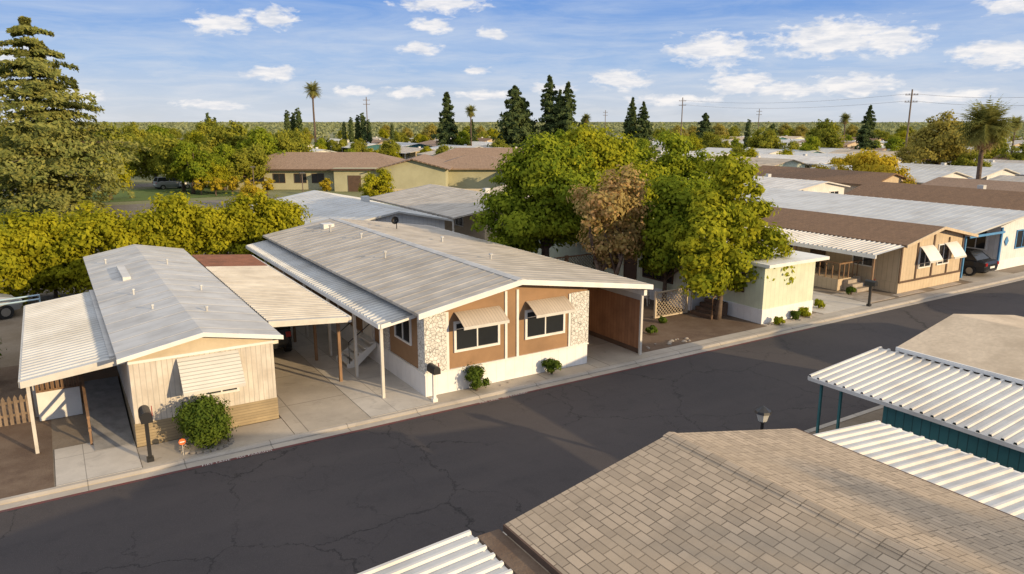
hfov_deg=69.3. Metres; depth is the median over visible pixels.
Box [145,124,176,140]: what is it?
broadleaf tree
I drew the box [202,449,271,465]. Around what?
road lettering
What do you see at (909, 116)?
utility pole
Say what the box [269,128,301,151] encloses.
broadleaf tree
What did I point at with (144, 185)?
road
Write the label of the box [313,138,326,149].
broadleaf tree
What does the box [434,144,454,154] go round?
broadleaf tree
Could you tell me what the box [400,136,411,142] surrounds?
broadleaf tree
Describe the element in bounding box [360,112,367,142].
cypress tree
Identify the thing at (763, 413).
street lamp
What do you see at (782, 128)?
broadleaf tree
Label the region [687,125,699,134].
broadleaf tree
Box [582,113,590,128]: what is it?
palm tree
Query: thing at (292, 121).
cypress tree
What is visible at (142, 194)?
lawn
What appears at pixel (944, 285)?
gravel bed
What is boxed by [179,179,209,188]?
parked car
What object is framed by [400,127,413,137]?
broadleaf tree
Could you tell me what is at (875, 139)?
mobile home
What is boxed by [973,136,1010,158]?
broadleaf tree
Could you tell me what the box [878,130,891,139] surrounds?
broadleaf tree
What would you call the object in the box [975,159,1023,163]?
mobile home
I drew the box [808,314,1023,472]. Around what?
mobile home
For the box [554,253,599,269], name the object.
lattice fence
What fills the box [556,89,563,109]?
conifer tree
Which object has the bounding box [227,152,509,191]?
clubhouse
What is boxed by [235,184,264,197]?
broadleaf tree
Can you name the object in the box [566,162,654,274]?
autumn tree
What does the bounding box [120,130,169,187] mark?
broadleaf tree
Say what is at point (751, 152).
broadleaf tree
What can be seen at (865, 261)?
window
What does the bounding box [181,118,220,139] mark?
broadleaf tree
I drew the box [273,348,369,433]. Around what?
driveway
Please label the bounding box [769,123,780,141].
conifer tree
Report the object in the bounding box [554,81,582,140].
conifer tree
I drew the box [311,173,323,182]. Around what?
window
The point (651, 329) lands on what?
bush
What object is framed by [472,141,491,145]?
mobile home
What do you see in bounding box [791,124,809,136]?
broadleaf tree
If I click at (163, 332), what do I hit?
mobile home
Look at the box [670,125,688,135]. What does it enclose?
broadleaf tree
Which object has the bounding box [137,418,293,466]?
pavement
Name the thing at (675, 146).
shade tree
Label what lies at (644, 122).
conifer tree
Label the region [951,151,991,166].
broadleaf tree
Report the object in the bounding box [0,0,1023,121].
sky
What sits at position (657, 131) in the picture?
broadleaf tree
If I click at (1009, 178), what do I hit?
mobile home
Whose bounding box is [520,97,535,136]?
conifer tree
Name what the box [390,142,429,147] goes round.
mobile home
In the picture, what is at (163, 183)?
parked car
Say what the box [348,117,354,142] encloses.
cypress tree
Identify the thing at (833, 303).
driveway
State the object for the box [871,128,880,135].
broadleaf tree
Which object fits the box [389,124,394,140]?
cypress tree
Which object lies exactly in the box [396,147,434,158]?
mobile home
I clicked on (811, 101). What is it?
power line
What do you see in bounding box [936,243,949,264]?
window
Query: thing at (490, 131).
broadleaf tree
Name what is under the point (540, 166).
shade tree
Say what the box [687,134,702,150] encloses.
broadleaf tree
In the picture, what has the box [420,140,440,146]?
mobile home
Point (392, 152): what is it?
broadleaf tree
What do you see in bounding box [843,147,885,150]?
mobile home
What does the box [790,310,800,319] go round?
bush
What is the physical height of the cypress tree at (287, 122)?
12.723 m
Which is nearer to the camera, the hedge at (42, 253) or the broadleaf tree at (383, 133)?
the hedge at (42, 253)
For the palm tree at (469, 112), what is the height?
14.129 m
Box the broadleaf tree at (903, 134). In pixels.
[890,130,908,139]
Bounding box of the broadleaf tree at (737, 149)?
[731,145,747,155]
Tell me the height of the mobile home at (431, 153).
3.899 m
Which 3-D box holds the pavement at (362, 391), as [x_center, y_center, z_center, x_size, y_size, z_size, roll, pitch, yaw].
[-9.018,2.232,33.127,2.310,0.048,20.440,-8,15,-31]
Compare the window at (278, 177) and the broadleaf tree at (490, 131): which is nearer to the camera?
the window at (278, 177)
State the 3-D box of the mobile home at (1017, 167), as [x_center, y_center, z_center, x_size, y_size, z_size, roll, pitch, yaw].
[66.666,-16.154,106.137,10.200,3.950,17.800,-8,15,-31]
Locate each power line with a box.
[687,93,910,102]
[912,93,1022,97]
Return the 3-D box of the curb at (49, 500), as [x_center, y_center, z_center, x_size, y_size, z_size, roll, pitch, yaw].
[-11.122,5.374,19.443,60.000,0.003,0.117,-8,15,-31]
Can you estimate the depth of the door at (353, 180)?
102.25 m
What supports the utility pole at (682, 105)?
on the ground at (140, 180)
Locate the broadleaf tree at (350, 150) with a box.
[344,148,355,151]
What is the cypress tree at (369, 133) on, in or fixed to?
on the ground at (140, 180)
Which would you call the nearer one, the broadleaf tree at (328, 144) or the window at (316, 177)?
the window at (316, 177)
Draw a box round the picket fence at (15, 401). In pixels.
[0,393,30,426]
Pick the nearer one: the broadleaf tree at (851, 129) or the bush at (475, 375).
the bush at (475, 375)
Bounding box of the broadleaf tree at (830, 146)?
[820,142,832,147]
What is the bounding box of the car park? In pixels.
[50,196,284,220]
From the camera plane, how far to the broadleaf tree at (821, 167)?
89.28 m
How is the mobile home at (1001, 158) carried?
on the lot ground at (68, 431)
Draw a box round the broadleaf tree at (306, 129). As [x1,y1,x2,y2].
[303,127,311,134]
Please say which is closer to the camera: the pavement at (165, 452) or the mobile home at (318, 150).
the pavement at (165, 452)
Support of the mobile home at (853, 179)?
on the lot ground at (68, 431)
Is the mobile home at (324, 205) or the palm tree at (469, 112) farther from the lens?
the palm tree at (469, 112)
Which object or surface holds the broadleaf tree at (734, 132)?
on the ground at (140, 180)
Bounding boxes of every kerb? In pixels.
[0,275,1023,510]
[503,405,883,535]
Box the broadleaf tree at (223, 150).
[207,143,235,189]
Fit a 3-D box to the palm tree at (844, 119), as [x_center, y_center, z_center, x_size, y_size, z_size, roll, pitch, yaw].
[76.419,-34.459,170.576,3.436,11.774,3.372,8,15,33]
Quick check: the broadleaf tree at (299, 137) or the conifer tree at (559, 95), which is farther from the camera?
the conifer tree at (559, 95)
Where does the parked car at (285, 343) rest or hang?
on the driveway at (310, 397)
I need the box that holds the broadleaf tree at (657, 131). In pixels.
[651,127,665,138]
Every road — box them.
[0,280,1023,573]
[2,183,152,192]
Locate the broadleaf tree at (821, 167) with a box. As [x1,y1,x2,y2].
[812,162,848,169]
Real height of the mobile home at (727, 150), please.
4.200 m
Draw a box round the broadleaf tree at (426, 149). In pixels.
[418,145,431,155]
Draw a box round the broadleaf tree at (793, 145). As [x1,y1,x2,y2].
[776,140,799,149]
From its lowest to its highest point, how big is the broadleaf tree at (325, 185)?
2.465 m
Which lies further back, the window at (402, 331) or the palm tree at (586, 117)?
the palm tree at (586, 117)
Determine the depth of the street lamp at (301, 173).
82.14 m
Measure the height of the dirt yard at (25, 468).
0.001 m
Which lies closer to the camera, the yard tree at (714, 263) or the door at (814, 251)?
the yard tree at (714, 263)
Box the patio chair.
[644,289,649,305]
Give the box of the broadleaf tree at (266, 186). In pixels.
[257,177,274,195]
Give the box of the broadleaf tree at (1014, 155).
[995,142,1023,160]
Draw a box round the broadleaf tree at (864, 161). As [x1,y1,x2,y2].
[834,148,902,170]
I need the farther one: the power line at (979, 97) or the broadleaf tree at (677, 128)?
the broadleaf tree at (677, 128)
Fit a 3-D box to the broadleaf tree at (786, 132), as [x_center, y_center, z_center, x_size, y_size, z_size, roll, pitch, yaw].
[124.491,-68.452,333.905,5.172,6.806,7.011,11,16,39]
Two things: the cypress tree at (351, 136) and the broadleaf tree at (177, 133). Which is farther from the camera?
the broadleaf tree at (177, 133)
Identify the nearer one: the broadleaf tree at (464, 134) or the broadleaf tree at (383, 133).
the broadleaf tree at (464, 134)
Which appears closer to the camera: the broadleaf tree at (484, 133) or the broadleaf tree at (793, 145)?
the broadleaf tree at (793, 145)
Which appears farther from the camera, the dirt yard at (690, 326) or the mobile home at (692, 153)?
the mobile home at (692, 153)
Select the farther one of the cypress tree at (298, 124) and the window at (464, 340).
the cypress tree at (298, 124)
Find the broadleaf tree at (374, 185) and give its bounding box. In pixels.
[357,167,397,201]
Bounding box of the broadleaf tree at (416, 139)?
[411,133,421,142]
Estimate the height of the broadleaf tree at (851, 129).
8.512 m
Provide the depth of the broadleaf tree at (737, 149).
140.96 m
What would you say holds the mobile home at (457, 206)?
on the lot ground at (68, 431)
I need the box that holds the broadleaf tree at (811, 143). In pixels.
[797,136,821,150]
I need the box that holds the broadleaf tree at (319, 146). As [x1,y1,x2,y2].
[311,144,324,149]
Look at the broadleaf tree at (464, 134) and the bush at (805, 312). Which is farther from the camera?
the broadleaf tree at (464, 134)
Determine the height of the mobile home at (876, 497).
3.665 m
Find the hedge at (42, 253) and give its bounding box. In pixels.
[0,189,312,306]
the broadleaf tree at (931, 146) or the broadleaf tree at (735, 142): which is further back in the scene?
the broadleaf tree at (735, 142)
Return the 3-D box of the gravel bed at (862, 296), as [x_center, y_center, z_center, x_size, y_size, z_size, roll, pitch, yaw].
[19.333,0.509,40.830,2.300,0.046,2.300,-8,15,-31]
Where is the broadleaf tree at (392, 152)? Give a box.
[388,148,402,157]
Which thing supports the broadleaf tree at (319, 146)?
on the ground at (140, 180)
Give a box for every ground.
[0,248,1023,486]
[3,122,1023,206]
[487,408,882,572]
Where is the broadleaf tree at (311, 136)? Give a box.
[305,132,313,142]
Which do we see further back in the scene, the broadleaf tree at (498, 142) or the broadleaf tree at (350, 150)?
the broadleaf tree at (498, 142)
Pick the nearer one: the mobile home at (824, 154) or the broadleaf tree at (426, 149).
the mobile home at (824, 154)
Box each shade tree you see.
[469,128,636,256]
[525,121,669,233]
[619,123,718,205]
[628,172,697,306]
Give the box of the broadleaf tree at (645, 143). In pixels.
[635,138,659,156]
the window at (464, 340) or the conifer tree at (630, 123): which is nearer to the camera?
the window at (464, 340)
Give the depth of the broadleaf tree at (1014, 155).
121.91 m
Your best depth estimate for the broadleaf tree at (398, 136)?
245.55 m
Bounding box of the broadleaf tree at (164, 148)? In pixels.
[149,135,209,191]
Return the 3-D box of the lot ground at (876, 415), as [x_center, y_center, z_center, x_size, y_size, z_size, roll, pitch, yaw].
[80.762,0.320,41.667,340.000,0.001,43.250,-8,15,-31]
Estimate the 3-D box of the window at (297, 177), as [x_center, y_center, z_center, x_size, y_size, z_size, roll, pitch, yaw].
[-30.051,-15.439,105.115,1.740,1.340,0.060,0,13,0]
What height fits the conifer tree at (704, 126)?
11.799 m
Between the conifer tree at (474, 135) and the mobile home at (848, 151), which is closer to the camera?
the mobile home at (848, 151)
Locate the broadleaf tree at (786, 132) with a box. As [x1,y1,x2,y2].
[782,127,791,135]
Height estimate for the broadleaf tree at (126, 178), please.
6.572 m
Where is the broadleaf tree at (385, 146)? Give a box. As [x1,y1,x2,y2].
[376,138,400,155]
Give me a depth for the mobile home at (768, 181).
75.36 m
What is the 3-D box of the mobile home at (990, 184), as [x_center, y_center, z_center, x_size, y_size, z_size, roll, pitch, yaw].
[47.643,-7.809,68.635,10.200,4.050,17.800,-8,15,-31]
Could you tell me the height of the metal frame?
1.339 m
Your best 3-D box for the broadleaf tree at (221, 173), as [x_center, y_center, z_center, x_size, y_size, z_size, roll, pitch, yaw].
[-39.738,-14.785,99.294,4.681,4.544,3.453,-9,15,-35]
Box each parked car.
[0,294,22,319]
[152,176,181,189]
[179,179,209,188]
[252,308,291,351]
[963,248,998,275]
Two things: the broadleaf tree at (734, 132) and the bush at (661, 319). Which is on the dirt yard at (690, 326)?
the bush at (661, 319)
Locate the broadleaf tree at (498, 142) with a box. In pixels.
[489,138,509,147]
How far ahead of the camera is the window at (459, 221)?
58.30 m
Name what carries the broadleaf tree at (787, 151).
on the ground at (140, 180)
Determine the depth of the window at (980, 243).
48.39 m
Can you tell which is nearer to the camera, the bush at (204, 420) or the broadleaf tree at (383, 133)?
the bush at (204, 420)
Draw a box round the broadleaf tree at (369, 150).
[367,147,378,152]
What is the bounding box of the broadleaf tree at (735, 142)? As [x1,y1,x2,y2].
[731,138,743,147]
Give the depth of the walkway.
20.89 m
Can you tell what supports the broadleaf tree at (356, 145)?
on the ground at (140, 180)
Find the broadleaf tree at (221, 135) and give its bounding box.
[198,120,249,159]
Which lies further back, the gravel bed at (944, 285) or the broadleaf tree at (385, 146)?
the broadleaf tree at (385, 146)
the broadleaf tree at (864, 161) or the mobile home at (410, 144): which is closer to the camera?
the broadleaf tree at (864, 161)
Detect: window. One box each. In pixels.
[204,387,239,395]
[252,173,263,181]
[273,173,285,182]
[294,173,306,182]
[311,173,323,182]
[394,320,411,345]
[453,321,499,352]
[455,217,463,226]
[524,309,564,339]
[642,265,673,283]
[852,253,871,266]
[917,247,930,268]
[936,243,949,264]
[966,230,988,249]
[1014,229,1023,248]
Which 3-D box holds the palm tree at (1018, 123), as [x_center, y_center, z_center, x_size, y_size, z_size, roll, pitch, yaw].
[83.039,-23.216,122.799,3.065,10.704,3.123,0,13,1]
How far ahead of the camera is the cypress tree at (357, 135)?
212.28 m
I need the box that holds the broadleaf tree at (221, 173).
[200,160,231,192]
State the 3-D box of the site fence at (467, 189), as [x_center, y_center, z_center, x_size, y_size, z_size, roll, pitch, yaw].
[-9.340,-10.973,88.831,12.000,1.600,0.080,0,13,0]
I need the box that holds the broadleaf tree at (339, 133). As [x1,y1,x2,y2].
[336,130,348,139]
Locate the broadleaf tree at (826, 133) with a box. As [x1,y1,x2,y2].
[801,118,847,147]
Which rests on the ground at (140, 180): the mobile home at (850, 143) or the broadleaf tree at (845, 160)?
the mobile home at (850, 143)
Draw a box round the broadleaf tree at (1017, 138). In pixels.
[1009,134,1023,140]
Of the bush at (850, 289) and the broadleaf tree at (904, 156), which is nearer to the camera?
the bush at (850, 289)
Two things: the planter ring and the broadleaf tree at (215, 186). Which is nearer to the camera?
the planter ring
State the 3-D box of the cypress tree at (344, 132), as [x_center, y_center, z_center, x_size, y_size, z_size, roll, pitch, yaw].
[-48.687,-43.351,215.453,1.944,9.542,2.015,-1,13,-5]
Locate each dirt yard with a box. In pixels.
[0,365,53,498]
[642,298,764,351]
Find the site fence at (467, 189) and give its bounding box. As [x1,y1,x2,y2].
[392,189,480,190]
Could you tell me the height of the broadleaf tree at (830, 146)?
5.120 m
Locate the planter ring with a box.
[178,434,233,454]
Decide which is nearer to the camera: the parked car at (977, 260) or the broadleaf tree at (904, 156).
the parked car at (977, 260)
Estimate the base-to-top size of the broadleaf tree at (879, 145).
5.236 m
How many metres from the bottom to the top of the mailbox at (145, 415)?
1.650 m
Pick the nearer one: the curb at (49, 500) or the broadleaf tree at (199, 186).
the curb at (49, 500)
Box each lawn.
[0,199,47,226]
[86,187,239,202]
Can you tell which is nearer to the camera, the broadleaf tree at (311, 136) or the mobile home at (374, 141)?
the mobile home at (374, 141)
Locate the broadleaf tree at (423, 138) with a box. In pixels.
[418,135,429,142]
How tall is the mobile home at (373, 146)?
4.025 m
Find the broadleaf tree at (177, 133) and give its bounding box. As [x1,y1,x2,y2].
[170,128,182,138]
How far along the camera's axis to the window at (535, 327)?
27.99 m
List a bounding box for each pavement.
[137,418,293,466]
[237,295,434,417]
[427,363,595,403]
[644,271,1023,355]
[762,313,821,325]
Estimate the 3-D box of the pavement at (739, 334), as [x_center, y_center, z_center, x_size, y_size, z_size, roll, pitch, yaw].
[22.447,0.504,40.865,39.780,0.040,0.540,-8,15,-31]
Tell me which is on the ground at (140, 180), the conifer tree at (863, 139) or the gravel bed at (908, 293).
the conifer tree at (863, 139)
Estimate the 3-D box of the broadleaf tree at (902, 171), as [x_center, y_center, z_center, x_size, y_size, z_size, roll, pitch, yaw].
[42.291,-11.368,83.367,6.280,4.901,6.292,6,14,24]
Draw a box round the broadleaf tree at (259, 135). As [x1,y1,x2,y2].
[235,126,285,154]
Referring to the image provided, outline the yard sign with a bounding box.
[178,439,185,454]
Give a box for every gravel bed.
[831,291,894,302]
[892,289,923,296]
[927,282,960,288]
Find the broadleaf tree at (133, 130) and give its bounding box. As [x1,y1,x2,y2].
[120,121,149,175]
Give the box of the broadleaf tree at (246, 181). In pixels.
[244,178,257,186]
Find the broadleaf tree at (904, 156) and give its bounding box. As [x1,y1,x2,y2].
[892,142,920,162]
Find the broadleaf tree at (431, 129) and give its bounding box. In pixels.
[421,123,438,139]
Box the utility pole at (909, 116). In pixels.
[905,89,917,149]
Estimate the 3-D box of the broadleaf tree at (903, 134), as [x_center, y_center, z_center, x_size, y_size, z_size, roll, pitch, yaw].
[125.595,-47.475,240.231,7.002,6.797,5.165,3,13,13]
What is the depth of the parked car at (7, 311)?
36.12 m
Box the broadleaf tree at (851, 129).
[845,124,859,135]
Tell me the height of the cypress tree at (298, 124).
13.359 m
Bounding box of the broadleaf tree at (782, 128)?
[777,124,792,135]
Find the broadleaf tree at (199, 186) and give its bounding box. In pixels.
[193,177,205,194]
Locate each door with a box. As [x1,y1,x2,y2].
[348,175,360,191]
[362,320,372,338]
[623,256,636,279]
[810,248,825,267]
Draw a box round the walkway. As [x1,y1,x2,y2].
[54,435,141,486]
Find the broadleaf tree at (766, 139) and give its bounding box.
[745,126,782,148]
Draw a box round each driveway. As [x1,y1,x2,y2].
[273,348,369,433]
[587,334,650,367]
[812,291,866,313]
[959,271,1012,281]
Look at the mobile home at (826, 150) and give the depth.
161.28 m
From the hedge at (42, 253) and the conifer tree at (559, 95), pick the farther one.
the conifer tree at (559, 95)
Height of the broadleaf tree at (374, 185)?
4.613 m
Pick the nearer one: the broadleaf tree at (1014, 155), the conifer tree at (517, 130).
the broadleaf tree at (1014, 155)
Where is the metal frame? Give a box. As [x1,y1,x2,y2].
[0,294,40,304]
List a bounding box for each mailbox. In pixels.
[138,405,153,462]
[427,363,440,402]
[864,279,877,306]
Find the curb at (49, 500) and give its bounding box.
[0,327,815,512]
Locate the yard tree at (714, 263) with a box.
[669,149,796,319]
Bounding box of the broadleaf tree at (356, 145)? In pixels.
[349,138,367,151]
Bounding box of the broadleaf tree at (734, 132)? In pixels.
[726,125,741,136]
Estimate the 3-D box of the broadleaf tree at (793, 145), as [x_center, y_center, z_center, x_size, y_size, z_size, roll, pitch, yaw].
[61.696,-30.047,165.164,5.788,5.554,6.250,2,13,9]
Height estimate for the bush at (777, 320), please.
0.437 m
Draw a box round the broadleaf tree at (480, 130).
[475,126,488,135]
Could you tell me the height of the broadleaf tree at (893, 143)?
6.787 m
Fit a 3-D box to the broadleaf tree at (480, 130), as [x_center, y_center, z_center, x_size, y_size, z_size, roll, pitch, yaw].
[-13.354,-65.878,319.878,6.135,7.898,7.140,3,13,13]
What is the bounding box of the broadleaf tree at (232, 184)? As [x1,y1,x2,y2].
[223,175,239,194]
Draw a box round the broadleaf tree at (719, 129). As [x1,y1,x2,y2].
[710,123,729,137]
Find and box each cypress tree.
[284,110,290,133]
[290,112,295,129]
[294,107,303,134]
[341,122,347,141]
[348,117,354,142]
[354,115,360,140]
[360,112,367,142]
[366,119,372,142]
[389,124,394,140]
[743,119,750,148]
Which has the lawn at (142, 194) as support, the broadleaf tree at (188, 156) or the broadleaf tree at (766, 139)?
the broadleaf tree at (188, 156)
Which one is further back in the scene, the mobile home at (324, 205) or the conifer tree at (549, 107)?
the conifer tree at (549, 107)
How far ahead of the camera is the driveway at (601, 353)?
30.57 m
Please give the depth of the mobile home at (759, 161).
115.84 m
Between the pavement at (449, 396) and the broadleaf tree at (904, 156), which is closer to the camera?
the pavement at (449, 396)
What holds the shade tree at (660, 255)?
on the dirt yard at (690, 326)
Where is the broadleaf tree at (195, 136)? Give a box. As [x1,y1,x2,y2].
[178,130,207,154]
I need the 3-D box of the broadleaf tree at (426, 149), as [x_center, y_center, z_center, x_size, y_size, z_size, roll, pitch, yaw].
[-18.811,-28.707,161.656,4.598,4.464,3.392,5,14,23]
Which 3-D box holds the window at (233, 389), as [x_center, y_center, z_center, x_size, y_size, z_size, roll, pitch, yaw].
[-8.960,2.818,22.770,1.040,0.990,0.060,-8,15,-31]
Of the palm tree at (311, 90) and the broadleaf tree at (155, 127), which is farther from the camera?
the palm tree at (311, 90)
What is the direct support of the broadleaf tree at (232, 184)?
on the lawn at (142, 194)
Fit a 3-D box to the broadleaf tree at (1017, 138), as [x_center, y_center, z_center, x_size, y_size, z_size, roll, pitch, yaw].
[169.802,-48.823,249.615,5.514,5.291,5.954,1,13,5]
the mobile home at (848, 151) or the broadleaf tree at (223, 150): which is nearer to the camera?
the broadleaf tree at (223, 150)
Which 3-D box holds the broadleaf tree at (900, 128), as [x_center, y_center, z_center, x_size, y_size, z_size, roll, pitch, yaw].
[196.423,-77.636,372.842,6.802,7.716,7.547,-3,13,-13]
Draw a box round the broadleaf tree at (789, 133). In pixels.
[787,128,794,135]
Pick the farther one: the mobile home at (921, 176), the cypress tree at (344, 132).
the cypress tree at (344, 132)
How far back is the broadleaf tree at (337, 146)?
198.22 m
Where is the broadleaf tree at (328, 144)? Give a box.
[325,138,335,150]
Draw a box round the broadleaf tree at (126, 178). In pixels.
[84,151,137,198]
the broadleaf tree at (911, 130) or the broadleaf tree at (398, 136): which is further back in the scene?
the broadleaf tree at (911, 130)
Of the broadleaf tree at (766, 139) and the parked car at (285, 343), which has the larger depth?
the broadleaf tree at (766, 139)
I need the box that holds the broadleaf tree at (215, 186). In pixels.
[205,177,222,195]
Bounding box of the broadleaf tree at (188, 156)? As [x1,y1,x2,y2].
[168,140,212,193]
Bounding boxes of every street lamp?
[299,172,304,192]
[754,406,771,429]
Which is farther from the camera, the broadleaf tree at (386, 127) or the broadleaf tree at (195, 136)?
the broadleaf tree at (386, 127)
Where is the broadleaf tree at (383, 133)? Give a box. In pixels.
[379,128,389,138]
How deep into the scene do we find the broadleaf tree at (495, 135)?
248.11 m
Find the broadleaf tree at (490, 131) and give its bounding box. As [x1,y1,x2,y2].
[487,128,493,135]
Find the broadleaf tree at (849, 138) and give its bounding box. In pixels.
[844,135,853,140]
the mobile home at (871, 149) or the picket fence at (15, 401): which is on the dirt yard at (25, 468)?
the picket fence at (15, 401)
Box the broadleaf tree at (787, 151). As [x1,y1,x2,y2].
[776,148,794,154]
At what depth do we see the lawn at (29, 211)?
78.78 m
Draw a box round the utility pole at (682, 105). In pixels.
[679,97,685,135]
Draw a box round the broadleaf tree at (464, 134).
[452,130,470,145]
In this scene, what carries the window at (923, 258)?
in the mobile home at (896, 257)
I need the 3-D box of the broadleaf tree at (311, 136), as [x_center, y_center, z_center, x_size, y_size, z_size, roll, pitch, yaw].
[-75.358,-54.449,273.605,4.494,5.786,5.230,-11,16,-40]
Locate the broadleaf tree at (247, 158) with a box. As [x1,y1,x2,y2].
[225,143,273,184]
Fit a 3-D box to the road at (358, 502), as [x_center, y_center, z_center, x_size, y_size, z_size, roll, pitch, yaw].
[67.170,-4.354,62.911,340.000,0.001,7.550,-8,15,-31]
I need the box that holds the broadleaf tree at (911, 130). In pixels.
[900,127,914,135]
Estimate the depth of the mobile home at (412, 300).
28.69 m
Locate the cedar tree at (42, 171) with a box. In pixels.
[0,16,151,219]
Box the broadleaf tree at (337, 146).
[331,138,349,151]
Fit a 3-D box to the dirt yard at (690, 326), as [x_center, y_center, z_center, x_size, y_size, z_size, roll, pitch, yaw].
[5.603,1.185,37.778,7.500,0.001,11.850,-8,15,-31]
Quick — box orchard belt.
[0,121,1023,137]
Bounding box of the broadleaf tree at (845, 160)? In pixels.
[829,152,857,164]
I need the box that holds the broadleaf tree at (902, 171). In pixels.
[868,165,916,183]
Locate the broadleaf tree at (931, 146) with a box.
[906,109,977,164]
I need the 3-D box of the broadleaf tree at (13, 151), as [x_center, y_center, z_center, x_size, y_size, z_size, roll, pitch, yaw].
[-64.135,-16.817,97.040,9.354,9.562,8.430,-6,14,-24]
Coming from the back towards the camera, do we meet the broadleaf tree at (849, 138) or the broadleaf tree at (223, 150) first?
the broadleaf tree at (849, 138)
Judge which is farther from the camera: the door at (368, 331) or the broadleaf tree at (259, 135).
the broadleaf tree at (259, 135)
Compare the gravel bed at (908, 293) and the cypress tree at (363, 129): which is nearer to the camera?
the gravel bed at (908, 293)
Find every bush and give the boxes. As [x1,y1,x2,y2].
[171,392,238,449]
[462,362,491,390]
[542,358,561,373]
[645,325,657,334]
[658,316,667,322]
[773,316,785,324]
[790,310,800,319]
[799,307,811,316]
[814,299,825,307]
[846,286,856,294]
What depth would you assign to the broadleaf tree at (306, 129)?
337.56 m
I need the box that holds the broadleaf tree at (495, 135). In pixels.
[490,133,502,138]
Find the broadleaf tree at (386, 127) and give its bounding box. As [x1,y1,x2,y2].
[379,124,390,136]
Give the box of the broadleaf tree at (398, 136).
[393,131,407,141]
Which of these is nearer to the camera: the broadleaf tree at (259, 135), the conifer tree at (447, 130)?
the broadleaf tree at (259, 135)
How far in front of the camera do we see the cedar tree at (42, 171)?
73.82 m
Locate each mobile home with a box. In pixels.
[18,244,351,453]
[246,217,652,397]
[252,190,451,228]
[308,147,334,151]
[330,142,380,151]
[348,139,387,143]
[358,420,1023,573]
[370,184,508,240]
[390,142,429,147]
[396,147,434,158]
[417,149,450,155]
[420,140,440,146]
[429,144,483,149]
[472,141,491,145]
[478,137,494,141]
[480,185,653,218]
[533,230,829,323]
[649,145,664,151]
[657,150,729,156]
[701,147,782,154]
[710,155,808,167]
[726,207,978,294]
[734,188,1023,277]
[745,174,849,193]
[754,148,823,154]
[756,165,915,193]
[758,154,844,167]
[777,135,804,138]
[783,146,845,152]
[796,140,858,146]
[796,152,901,162]
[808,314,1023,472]
[811,164,972,183]
[829,149,910,158]
[839,137,885,140]
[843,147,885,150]
[845,181,1023,210]
[897,163,1019,179]
[913,160,1023,175]
[921,177,1023,191]
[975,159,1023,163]
[988,175,1023,181]
[992,154,1020,159]
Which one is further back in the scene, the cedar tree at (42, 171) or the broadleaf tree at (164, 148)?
the broadleaf tree at (164, 148)
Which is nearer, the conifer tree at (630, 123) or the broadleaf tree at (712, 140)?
the broadleaf tree at (712, 140)
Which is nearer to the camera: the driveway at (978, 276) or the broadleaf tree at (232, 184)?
the driveway at (978, 276)
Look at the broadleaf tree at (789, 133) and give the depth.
290.52 m
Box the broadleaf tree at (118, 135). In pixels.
[92,121,133,170]
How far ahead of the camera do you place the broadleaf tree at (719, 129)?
275.69 m
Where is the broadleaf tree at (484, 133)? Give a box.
[478,131,489,137]
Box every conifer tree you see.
[431,92,461,145]
[468,119,478,140]
[487,85,537,147]
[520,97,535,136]
[534,75,560,137]
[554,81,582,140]
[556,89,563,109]
[622,97,640,142]
[633,101,655,145]
[695,112,714,143]
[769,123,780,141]
[851,105,879,149]
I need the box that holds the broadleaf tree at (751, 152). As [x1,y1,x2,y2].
[736,147,758,156]
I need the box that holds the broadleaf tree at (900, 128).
[895,125,906,133]
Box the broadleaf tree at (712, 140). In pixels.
[701,132,730,147]
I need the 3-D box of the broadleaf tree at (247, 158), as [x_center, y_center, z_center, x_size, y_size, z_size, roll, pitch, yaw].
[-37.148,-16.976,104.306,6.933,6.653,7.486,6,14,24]
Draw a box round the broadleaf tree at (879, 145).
[874,139,882,147]
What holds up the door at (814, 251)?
in the mobile home at (896, 257)
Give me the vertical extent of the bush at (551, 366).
0.691 m
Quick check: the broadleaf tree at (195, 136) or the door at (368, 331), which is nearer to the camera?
the door at (368, 331)
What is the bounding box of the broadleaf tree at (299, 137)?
[285,127,315,151]
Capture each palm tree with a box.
[303,80,321,144]
[465,104,476,145]
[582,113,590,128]
[839,111,851,147]
[951,96,1018,178]
[1006,115,1023,153]
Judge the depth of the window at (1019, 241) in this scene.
48.68 m
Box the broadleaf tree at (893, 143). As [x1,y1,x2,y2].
[883,136,904,150]
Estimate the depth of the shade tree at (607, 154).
43.32 m
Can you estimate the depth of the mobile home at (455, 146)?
178.98 m
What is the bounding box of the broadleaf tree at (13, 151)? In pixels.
[0,122,52,178]
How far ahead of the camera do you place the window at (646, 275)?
39.40 m
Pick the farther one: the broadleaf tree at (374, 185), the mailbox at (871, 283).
the broadleaf tree at (374, 185)
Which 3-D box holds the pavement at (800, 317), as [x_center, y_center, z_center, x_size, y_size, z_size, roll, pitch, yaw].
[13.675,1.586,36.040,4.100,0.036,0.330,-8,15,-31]
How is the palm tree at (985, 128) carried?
on the lot ground at (68, 431)
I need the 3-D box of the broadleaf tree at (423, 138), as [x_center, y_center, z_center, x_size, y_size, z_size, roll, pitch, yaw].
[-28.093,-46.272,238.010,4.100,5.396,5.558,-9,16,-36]
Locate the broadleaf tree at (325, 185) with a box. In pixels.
[319,177,332,191]
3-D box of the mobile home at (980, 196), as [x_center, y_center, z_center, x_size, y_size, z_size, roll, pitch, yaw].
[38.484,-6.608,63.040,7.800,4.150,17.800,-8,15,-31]

